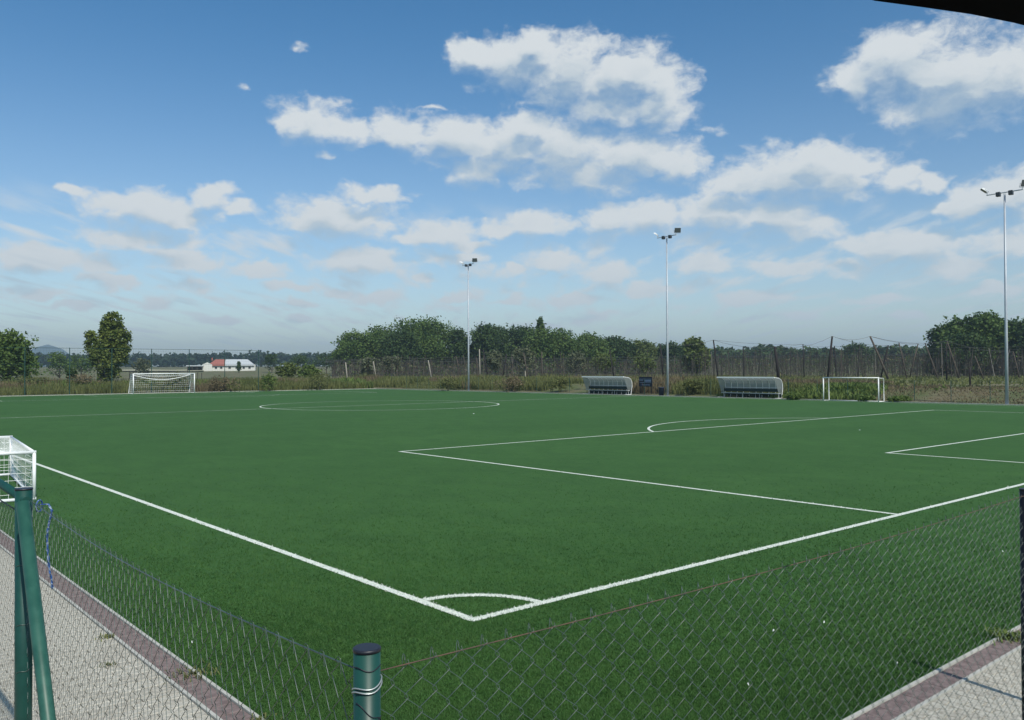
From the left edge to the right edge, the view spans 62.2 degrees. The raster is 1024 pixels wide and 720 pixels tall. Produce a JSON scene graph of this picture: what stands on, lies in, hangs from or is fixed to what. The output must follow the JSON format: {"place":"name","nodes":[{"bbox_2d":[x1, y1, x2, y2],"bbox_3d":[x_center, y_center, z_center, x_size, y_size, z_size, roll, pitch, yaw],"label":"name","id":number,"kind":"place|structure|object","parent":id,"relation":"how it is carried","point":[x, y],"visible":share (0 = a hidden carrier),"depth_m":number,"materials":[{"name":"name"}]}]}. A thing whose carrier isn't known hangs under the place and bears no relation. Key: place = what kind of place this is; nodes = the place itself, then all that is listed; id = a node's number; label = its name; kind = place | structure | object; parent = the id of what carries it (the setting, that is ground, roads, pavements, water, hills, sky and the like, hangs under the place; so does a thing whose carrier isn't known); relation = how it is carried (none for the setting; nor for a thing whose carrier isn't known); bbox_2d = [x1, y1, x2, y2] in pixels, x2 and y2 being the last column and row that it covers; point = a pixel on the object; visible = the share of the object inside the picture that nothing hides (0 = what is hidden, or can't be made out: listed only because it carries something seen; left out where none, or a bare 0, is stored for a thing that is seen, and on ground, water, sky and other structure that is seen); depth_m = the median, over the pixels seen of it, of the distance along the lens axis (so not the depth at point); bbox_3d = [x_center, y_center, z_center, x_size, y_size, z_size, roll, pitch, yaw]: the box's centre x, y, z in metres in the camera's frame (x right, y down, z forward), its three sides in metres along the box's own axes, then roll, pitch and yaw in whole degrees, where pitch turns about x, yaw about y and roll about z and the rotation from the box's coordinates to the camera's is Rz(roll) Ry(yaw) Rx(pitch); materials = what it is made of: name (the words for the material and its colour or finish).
{"place":"outdoors","nodes":[
{"label":"outdoors","id":0,"kind":"place"},
{"bbox_2d":[30,345,155,366],"bbox_3d":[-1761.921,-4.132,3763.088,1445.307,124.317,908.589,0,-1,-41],"label":"hill","id":1,"kind":"structure","parent":0,"point":[41,349],"depth_m":3606.72,"materials":[{"name":"green plant"}]},
{"bbox_2d":[122,369,203,370],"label":"stubble field","id":2,"kind":"structure","parent":0,"point":[160,370],"depth_m":304.54,"materials":[{"name":"beige plant"}]},
{"bbox_2d":[0,548,1021,719],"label":"paving","id":3,"kind":"structure","parent":0,"point":[118,670],"depth_m":7.21,"materials":[{"name":"grey concrete"}]},
{"bbox_2d":[164,659,221,683],"bbox_3d":[-2.833,2.741,7.479,0.588,0.050,0.439,0,-1,-41],"label":"weed tuft","id":4,"kind":"object","parent":3,"relation":"on","point":[194,673],"visible":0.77,"depth_m":7.46,"materials":[{"name":"green plant"}]},
{"bbox_2d":[0,479,1023,719],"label":"chain link fence","id":5,"kind":"object","parent":3,"relation":"on","point":[30,644],"visible":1,"depth_m":3.54,"materials":[{"name":"metal"}]},
{"bbox_2d":[35,499,53,588],"bbox_3d":[-2.483,0.980,4.517,0.084,0.480,0.081,0,-1,-23],"label":"rope","id":6,"kind":"object","parent":5,"relation":"hanging from","point":[48,525],"visible":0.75,"depth_m":4.52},
{"bbox_2d":[0,364,1023,403],"bbox_3d":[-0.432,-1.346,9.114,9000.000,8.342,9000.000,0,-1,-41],"label":"ground","id":7,"kind":"structure","parent":0,"point":[265,371],"depth_m":124.44,"materials":[{"name":"green plant"}]},
{"bbox_2d":[0,328,41,381],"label":"broadleaf tree","id":8,"kind":"object","parent":7,"relation":"on","point":[11,359],"visible":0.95,"depth_m":107.28,"materials":[{"name":"green plant"}]},
{"bbox_2d":[5,373,50,385],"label":"shrub","id":9,"kind":"object","parent":7,"relation":"on","point":[31,380],"visible":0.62,"depth_m":104.02,"materials":[{"name":"green plant"}]},
{"bbox_2d":[16,355,43,377],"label":"tree","id":10,"kind":"object","parent":7,"relation":"on","point":[35,365],"visible":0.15,"depth_m":138.99,"materials":[{"name":"green plant"}]},
{"bbox_2d":[43,351,76,378],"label":"tree","id":11,"kind":"object","parent":7,"relation":"on","point":[59,358],"visible":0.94,"depth_m":211.25,"materials":[{"name":"green plant"}]},
{"bbox_2d":[64,367,78,378],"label":"tree","id":12,"kind":"object","parent":7,"relation":"on","point":[73,371],"visible":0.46,"depth_m":123.89,"materials":[{"name":"green plant"}]},
{"bbox_2d":[64,352,94,375],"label":"tree","id":13,"kind":"object","parent":7,"relation":"on","point":[80,362],"visible":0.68,"depth_m":222.68,"materials":[{"name":"green plant"}]},
{"bbox_2d":[66,374,102,386],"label":"shrub","id":14,"kind":"object","parent":7,"relation":"on","point":[83,377],"visible":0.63,"depth_m":105.83,"materials":[{"name":"green plant"}]},
{"bbox_2d":[82,311,132,381],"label":"poplar tree","id":15,"kind":"object","parent":7,"relation":"on","point":[115,331],"visible":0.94,"depth_m":118.77,"materials":[{"name":"green plant"}]},
{"bbox_2d":[0,347,258,395],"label":"ball stop fence","id":16,"kind":"object","parent":7,"relation":"on","point":[189,364],"visible":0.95,"depth_m":105.75,"materials":[{"name":"teal"}]},
{"bbox_2d":[131,358,152,378],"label":"tree","id":17,"kind":"object","parent":7,"relation":"on","point":[140,363],"visible":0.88,"depth_m":210.42,"materials":[{"name":"green plant"}]},
{"bbox_2d":[161,371,188,390],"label":"shrub","id":18,"kind":"object","parent":7,"relation":"on","point":[171,381],"visible":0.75,"depth_m":109.21,"materials":[{"name":"green plant"}]},
{"bbox_2d":[28,349,330,366],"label":"distant forest","id":19,"kind":"object","parent":7,"relation":"on","point":[178,360],"visible":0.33,"depth_m":684.70,"materials":[{"name":"green plant"}]},
{"bbox_2d":[0,375,373,395],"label":"tall grass","id":20,"kind":"structure","parent":7,"relation":"on","point":[53,389],"depth_m":107.81,"materials":[{"name":"plant"}]},
{"bbox_2d":[186,365,203,369],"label":"open shed","id":21,"kind":"structure","parent":7,"relation":"on","point":[195,367],"depth_m":310.38,"materials":[{"name":"silver metal"}]},
{"bbox_2d":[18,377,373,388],"bbox_3d":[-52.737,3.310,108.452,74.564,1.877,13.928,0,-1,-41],"label":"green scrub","id":22,"kind":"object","parent":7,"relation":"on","point":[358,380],"visible":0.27,"depth_m":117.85,"materials":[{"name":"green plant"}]},
{"bbox_2d":[204,375,240,391],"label":"shrub","id":23,"kind":"object","parent":7,"relation":"on","point":[224,383],"visible":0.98,"depth_m":111.24,"materials":[{"name":"green plant"}]},
{"bbox_2d":[202,358,255,370],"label":"farm building","id":24,"kind":"structure","parent":7,"relation":"on","point":[227,367],"depth_m":313.76,"materials":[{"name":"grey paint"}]},
{"bbox_2d":[260,371,278,390],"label":"shrub","id":25,"kind":"object","parent":7,"relation":"on","point":[268,378],"visible":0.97,"depth_m":114.24,"materials":[{"name":"green plant"}]},
{"bbox_2d":[262,354,280,370],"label":"tree","id":26,"kind":"object","parent":7,"relation":"on","point":[270,359],"visible":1,"depth_m":287.93,"materials":[{"name":"green plant"}]},
{"bbox_2d":[274,361,301,377],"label":"tree","id":27,"kind":"object","parent":7,"relation":"on","point":[289,369],"visible":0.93,"depth_m":144.19,"materials":[{"name":"green plant"}]},
{"bbox_2d":[287,354,310,369],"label":"tree","id":28,"kind":"object","parent":7,"relation":"on","point":[300,359],"visible":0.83,"depth_m":280.40,"materials":[{"name":"green plant"}]},
{"bbox_2d":[297,363,322,377],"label":"tree","id":29,"kind":"object","parent":7,"relation":"on","point":[306,372],"visible":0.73,"depth_m":141.19,"materials":[{"name":"green plant"}]},
{"bbox_2d":[306,370,332,389],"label":"shrub","id":30,"kind":"object","parent":7,"relation":"on","point":[317,377],"visible":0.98,"depth_m":119.73,"materials":[{"name":"green plant"}]},
{"bbox_2d":[311,353,332,373],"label":"tree","id":31,"kind":"object","parent":7,"relation":"on","point":[324,363],"visible":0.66,"depth_m":273.36,"materials":[{"name":"green plant"}]},
{"bbox_2d":[329,328,381,372],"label":"broadleaf tree","id":32,"kind":"object","parent":7,"relation":"on","point":[358,346],"visible":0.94,"depth_m":243.62,"materials":[{"name":"green plant"}]},
{"bbox_2d":[354,357,381,375],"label":"tree","id":33,"kind":"object","parent":7,"relation":"on","point":[367,364],"visible":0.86,"depth_m":162.07,"materials":[{"name":"green plant"}]},
{"bbox_2d":[365,322,404,372],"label":"broadleaf tree","id":34,"kind":"object","parent":7,"relation":"on","point":[378,331],"visible":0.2,"depth_m":249.13,"materials":[{"name":"green plant"}]},
{"bbox_2d":[378,355,403,373],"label":"tree","id":35,"kind":"object","parent":7,"relation":"on","point":[388,360],"visible":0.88,"depth_m":167.66,"materials":[{"name":"green plant"}]},
{"bbox_2d":[376,327,424,374],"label":"broadleaf tree","id":36,"kind":"object","parent":7,"relation":"on","point":[402,344],"visible":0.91,"depth_m":235.72,"materials":[{"name":"green plant"}]},
{"bbox_2d":[382,314,456,373],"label":"broadleaf tree","id":37,"kind":"object","parent":7,"relation":"on","point":[428,334],"visible":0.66,"depth_m":243.59,"materials":[{"name":"green plant"}]},
{"bbox_2d":[435,375,459,390],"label":"shrub","id":38,"kind":"object","parent":7,"relation":"on","point":[443,383],"visible":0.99,"depth_m":111.49,"materials":[{"name":"green plant"}]},
{"bbox_2d":[445,327,475,363],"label":"broadleaf tree","id":39,"kind":"object","parent":7,"relation":"on","point":[459,343],"visible":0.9,"depth_m":242.84,"materials":[{"name":"green plant"}]},
{"bbox_2d":[460,258,476,390],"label":"floodlight mast","id":40,"kind":"object","parent":7,"relation":"on","point":[470,264],"visible":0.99,"depth_m":110.22,"materials":[{"name":"grey metal"}]},
{"bbox_2d":[463,321,518,374],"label":"broadleaf tree","id":41,"kind":"object","parent":7,"relation":"on","point":[488,338],"visible":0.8,"depth_m":241.54,"materials":[{"name":"green plant"}]},
{"bbox_2d":[481,349,503,373],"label":"tree","id":42,"kind":"object","parent":7,"relation":"on","point":[492,364],"visible":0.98,"depth_m":159.19,"materials":[{"name":"green plant"}]},
{"bbox_2d":[491,372,524,391],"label":"shrub","id":43,"kind":"object","parent":7,"relation":"on","point":[512,381],"visible":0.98,"depth_m":103.61,"materials":[{"name":"green plant"}]},
{"bbox_2d":[327,349,690,374],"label":"wood understorey","id":44,"kind":"object","parent":7,"relation":"on","point":[450,356],"visible":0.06,"depth_m":264.47,"materials":[{"name":"green plant"}]},
{"bbox_2d":[0,529,1020,719],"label":"kerb strip","id":45,"kind":"object","parent":7,"relation":"on","point":[900,700],"visible":0.6,"depth_m":7.51,"materials":[{"name":"grey concrete"}]},
{"bbox_2d":[242,712,282,719],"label":"weed tuft","id":46,"kind":"object","parent":45,"relation":"on","point":[259,717],"visible":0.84,"depth_m":6.47,"materials":[{"name":"green plant"}]},
{"bbox_2d":[984,625,1020,645],"bbox_3d":[4.885,2.699,8.323,0.432,0.086,0.504,-1,-1,22],"label":"weed tuft","id":47,"kind":"object","parent":45,"relation":"on","point":[1008,636],"visible":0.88,"depth_m":8.32,"materials":[{"name":"green plant"}]},
{"bbox_2d":[0,389,1023,719],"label":"artificial turf pitch","id":48,"kind":"object","parent":7,"relation":"on","point":[616,447],"visible":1,"depth_m":18.64,"materials":[{"name":"green plastic"}]},
{"bbox_2d":[0,436,35,502],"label":"goal","id":49,"kind":"object","parent":48,"relation":"on","point":[11,453],"visible":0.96,"depth_m":18.68,"materials":[{"name":"white paint"}]},
{"bbox_2d":[128,373,194,393],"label":"football goal","id":50,"kind":"object","parent":48,"relation":"on","point":[133,378],"visible":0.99,"depth_m":105.17,"materials":[{"name":"white paint"}]},
{"bbox_2d":[0,460,1020,719],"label":"turf blades","id":51,"kind":"object","parent":48,"relation":"on","point":[438,704],"visible":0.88,"depth_m":8.44,"materials":[{"name":"green plastic"}]},
{"bbox_2d":[823,377,883,401],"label":"portable goal","id":52,"kind":"object","parent":48,"relation":"on","point":[853,377],"visible":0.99,"depth_m":69.33,"materials":[{"name":"white paint"}]},
{"bbox_2d":[504,323,534,374],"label":"broadleaf tree","id":53,"kind":"object","parent":7,"relation":"on","point":[517,335],"visible":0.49,"depth_m":246.85,"materials":[{"name":"green plant"}]},
{"bbox_2d":[21,388,1023,404],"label":"pitch kerb","id":54,"kind":"structure","parent":7,"relation":"on","point":[563,393],"depth_m":91.62,"materials":[{"name":"concrete"}]},
{"bbox_2d":[511,344,538,376],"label":"tree","id":55,"kind":"object","parent":7,"relation":"on","point":[518,353],"visible":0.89,"depth_m":164.65,"materials":[{"name":"green plant"}]},
{"bbox_2d":[516,316,562,373],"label":"spruce tree","id":56,"kind":"object","parent":7,"relation":"on","point":[539,339],"visible":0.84,"depth_m":233.05,"materials":[{"name":"green plant"}]},
{"bbox_2d":[547,375,572,392],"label":"shrub","id":57,"kind":"object","parent":7,"relation":"on","point":[561,380],"visible":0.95,"depth_m":98.46,"materials":[{"name":"green plant"}]},
{"bbox_2d":[545,327,588,374],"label":"broadleaf tree","id":58,"kind":"object","parent":7,"relation":"on","point":[567,343],"visible":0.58,"depth_m":238.42,"materials":[{"name":"green plant"}]},
{"bbox_2d":[564,350,587,374],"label":"tree","id":59,"kind":"object","parent":7,"relation":"on","point":[580,359],"visible":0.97,"depth_m":168.82,"materials":[{"name":"green plant"}]},
{"bbox_2d":[579,330,617,373],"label":"broadleaf tree","id":60,"kind":"object","parent":7,"relation":"on","point":[594,344],"visible":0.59,"depth_m":246.44,"materials":[{"name":"green plant"}]},
{"bbox_2d":[589,352,616,375],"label":"tree","id":61,"kind":"object","parent":7,"relation":"on","point":[603,364],"visible":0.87,"depth_m":168.40,"materials":[{"name":"green plant"}]},
{"bbox_2d":[582,376,631,394],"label":"team dugout","id":62,"kind":"object","parent":7,"relation":"on","point":[610,382],"visible":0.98,"depth_m":92.15,"materials":[{"name":"grey"}]},
{"bbox_2d":[597,335,638,373],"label":"broadleaf tree","id":63,"kind":"object","parent":7,"relation":"on","point":[620,345],"visible":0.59,"depth_m":251.98,"materials":[{"name":"green plant"}]},
{"bbox_2d":[339,373,899,394],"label":"tall grass","id":64,"kind":"structure","parent":7,"relation":"on","point":[396,381],"depth_m":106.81,"materials":[{"name":"green plant"}]},
{"bbox_2d":[620,338,660,367],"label":"broadleaf tree","id":65,"kind":"object","parent":7,"relation":"on","point":[645,346],"visible":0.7,"depth_m":253.88,"materials":[{"name":"green plant"}]},
{"bbox_2d":[633,353,656,374],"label":"tree","id":66,"kind":"object","parent":7,"relation":"on","point":[640,359],"visible":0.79,"depth_m":169.47,"materials":[{"name":"green plant"}]},
{"bbox_2d":[639,377,651,393],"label":"advertising board","id":67,"kind":"object","parent":7,"relation":"on","point":[648,381],"visible":0.97,"depth_m":89.18,"materials":[{"name":"blue"}]},
{"bbox_2d":[654,228,680,395],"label":"floodlight mast","id":68,"kind":"object","parent":7,"relation":"on","point":[677,230],"visible":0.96,"depth_m":85.44,"materials":[{"name":"grey metal"}]},
{"bbox_2d":[653,340,683,367],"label":"broadleaf tree","id":69,"kind":"object","parent":7,"relation":"on","point":[675,349],"visible":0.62,"depth_m":255.42,"materials":[{"name":"green plant"}]},
{"bbox_2d":[327,374,1023,392],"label":"field grass","id":70,"kind":"structure","parent":7,"relation":"on","point":[936,381],"depth_m":116.18,"materials":[{"name":"green plant"}]},
{"bbox_2d":[330,346,1023,378],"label":"hop strings","id":71,"kind":"object","parent":7,"relation":"on","point":[1000,363],"visible":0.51,"depth_m":169.37,"materials":[{"name":"grey"}]},
{"bbox_2d":[336,355,1022,376],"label":"dry bines","id":72,"kind":"object","parent":7,"relation":"on","point":[510,371],"visible":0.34,"depth_m":199.27,"materials":[{"name":"brown plant"}]},
{"bbox_2d":[676,377,706,395],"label":"shrub","id":73,"kind":"object","parent":7,"relation":"on","point":[694,383],"visible":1,"depth_m":84.32,"materials":[{"name":"green plant"}]},
{"bbox_2d":[681,336,711,375],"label":"broadleaf tree","id":74,"kind":"object","parent":7,"relation":"on","point":[694,349],"visible":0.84,"depth_m":184.25,"materials":[{"name":"green plant"}]},
{"bbox_2d":[406,377,1022,402],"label":"side fence","id":75,"kind":"object","parent":7,"relation":"on","point":[847,389],"visible":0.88,"depth_m":82.77,"materials":[{"name":"metal"}]},
{"bbox_2d":[717,377,782,397],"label":"team dugout","id":76,"kind":"object","parent":7,"relation":"on","point":[759,384],"visible":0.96,"depth_m":78.61,"materials":[{"name":"grey"}]},
{"bbox_2d":[774,346,779,377],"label":"hop pole","id":77,"kind":"object","parent":7,"relation":"on","point":[777,365],"visible":0.79,"depth_m":114.43,"materials":[{"name":"black wood"}]},
{"bbox_2d":[656,343,927,365],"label":"wood edge","id":78,"kind":"object","parent":7,"relation":"on","point":[892,350],"visible":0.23,"depth_m":368.71,"materials":[{"name":"green plant"}]},
{"bbox_2d":[784,391,802,399],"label":"shrub","id":79,"kind":"object","parent":7,"relation":"on","point":[795,395],"visible":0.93,"depth_m":73.14,"materials":[{"name":"green plant"}]},
{"bbox_2d":[826,336,832,379],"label":"hop pole","id":80,"kind":"object","parent":7,"relation":"on","point":[829,362],"visible":0.79,"depth_m":116.97,"materials":[{"name":"black wood"}]},
{"bbox_2d":[716,381,945,399],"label":"green bank weeds","id":81,"kind":"object","parent":7,"relation":"on","point":[832,392],"visible":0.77,"depth_m":74.28,"materials":[{"name":"green plant"}]},
{"bbox_2d":[836,341,884,366],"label":"broadleaf tree","id":82,"kind":"object","parent":7,"relation":"on","point":[849,349],"visible":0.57,"depth_m":276.13,"materials":[{"name":"green plant"}]},
{"bbox_2d":[858,395,875,401],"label":"shrub","id":83,"kind":"object","parent":7,"relation":"on","point":[863,398],"visible":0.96,"depth_m":69.08,"materials":[{"name":"green plant"}]},
{"bbox_2d":[729,383,1023,403],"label":"dry bank grass","id":84,"kind":"structure","parent":7,"relation":"on","point":[893,386],"depth_m":69.75,"materials":[{"name":"beige plant"}]},
{"bbox_2d":[869,336,888,378],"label":"hop pole","id":85,"kind":"object","parent":7,"relation":"on","point":[882,364],"visible":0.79,"depth_m":117.36,"materials":[{"name":"wood"}]},
{"bbox_2d":[887,395,912,401],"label":"shrub","id":86,"kind":"object","parent":7,"relation":"on","point":[899,398],"visible":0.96,"depth_m":67.38,"materials":[{"name":"green plant"}]},
{"bbox_2d":[909,344,918,376],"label":"hop pole","id":87,"kind":"object","parent":7,"relation":"on","point":[913,360],"visible":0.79,"depth_m":135.53,"materials":[{"name":"wood"}]},
{"bbox_2d":[336,346,1023,362],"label":"trellis wire","id":88,"kind":"object","parent":87,"relation":"attached to","point":[674,356],"visible":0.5,"depth_m":169.78,"materials":[{"name":"grey metal"}]},
{"bbox_2d":[925,324,949,375],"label":"broadleaf tree","id":89,"kind":"object","parent":7,"relation":"on","point":[929,334],"visible":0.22,"depth_m":182.78,"materials":[{"name":"green plant"}]},
{"bbox_2d":[946,341,959,378],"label":"hop pole","id":90,"kind":"object","parent":7,"relation":"on","point":[953,360],"visible":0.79,"depth_m":124.13,"materials":[{"name":"wood"}]},
{"bbox_2d":[923,314,987,372],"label":"broadleaf tree","id":91,"kind":"object","parent":7,"relation":"on","point":[955,325],"visible":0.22,"depth_m":180.39,"materials":[{"name":"green plant"}]},
{"bbox_2d":[937,332,989,375],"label":"broadleaf tree","id":92,"kind":"object","parent":7,"relation":"on","point":[973,341],"visible":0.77,"depth_m":171.02,"materials":[{"name":"green plant"}]},
{"bbox_2d":[923,359,1022,375],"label":"understorey","id":93,"kind":"object","parent":7,"relation":"on","point":[971,373],"visible":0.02,"depth_m":191.84,"materials":[{"name":"green plant"}]},
{"bbox_2d":[962,309,1018,374],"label":"broadleaf tree","id":94,"kind":"object","parent":7,"relation":"on","point":[990,325],"visible":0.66,"depth_m":176.05,"materials":[{"name":"green plant"}]},
{"bbox_2d":[980,180,1023,403],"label":"floodlight mast","id":95,"kind":"object","parent":7,"relation":"on","point":[998,194],"visible":1,"depth_m":61.60,"materials":[{"name":"grey metal"}]},
{"bbox_2d":[990,316,1021,375],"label":"broadleaf tree","id":96,"kind":"object","parent":7,"relation":"on","point":[1011,321],"visible":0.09,"depth_m":178.58,"materials":[{"name":"green plant"}]},
{"bbox_2d":[1003,318,1023,365],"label":"broadleaf tree","id":97,"kind":"object","parent":7,"relation":"on","point":[1017,339],"visible":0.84,"depth_m":173.23,"materials":[{"name":"green plant"}]},
{"bbox_2d":[1013,352,1019,377],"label":"hop pole","id":98,"kind":"object","parent":7,"relation":"on","point":[1016,365],"visible":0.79,"depth_m":120.30,"materials":[{"name":"wood"}]},
{"bbox_2d":[665,336,1009,351],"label":"pole top wire","id":99,"kind":"object","parent":98,"relation":"attached to","point":[838,346],"visible":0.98,"depth_m":126.39,"materials":[{"name":"grey metal"}]},
{"bbox_2d":[0,0,1023,365],"label":"sky","id":100,"kind":"structure","parent":0,"point":[290,177],"materials":[{"name":"blue"}]},
{"bbox_2d":[874,0,1023,24],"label":"awning","id":101,"kind":"object","parent":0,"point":[1012,11],"visible":1,"depth_m":1.87,"materials":[{"name":"black"}]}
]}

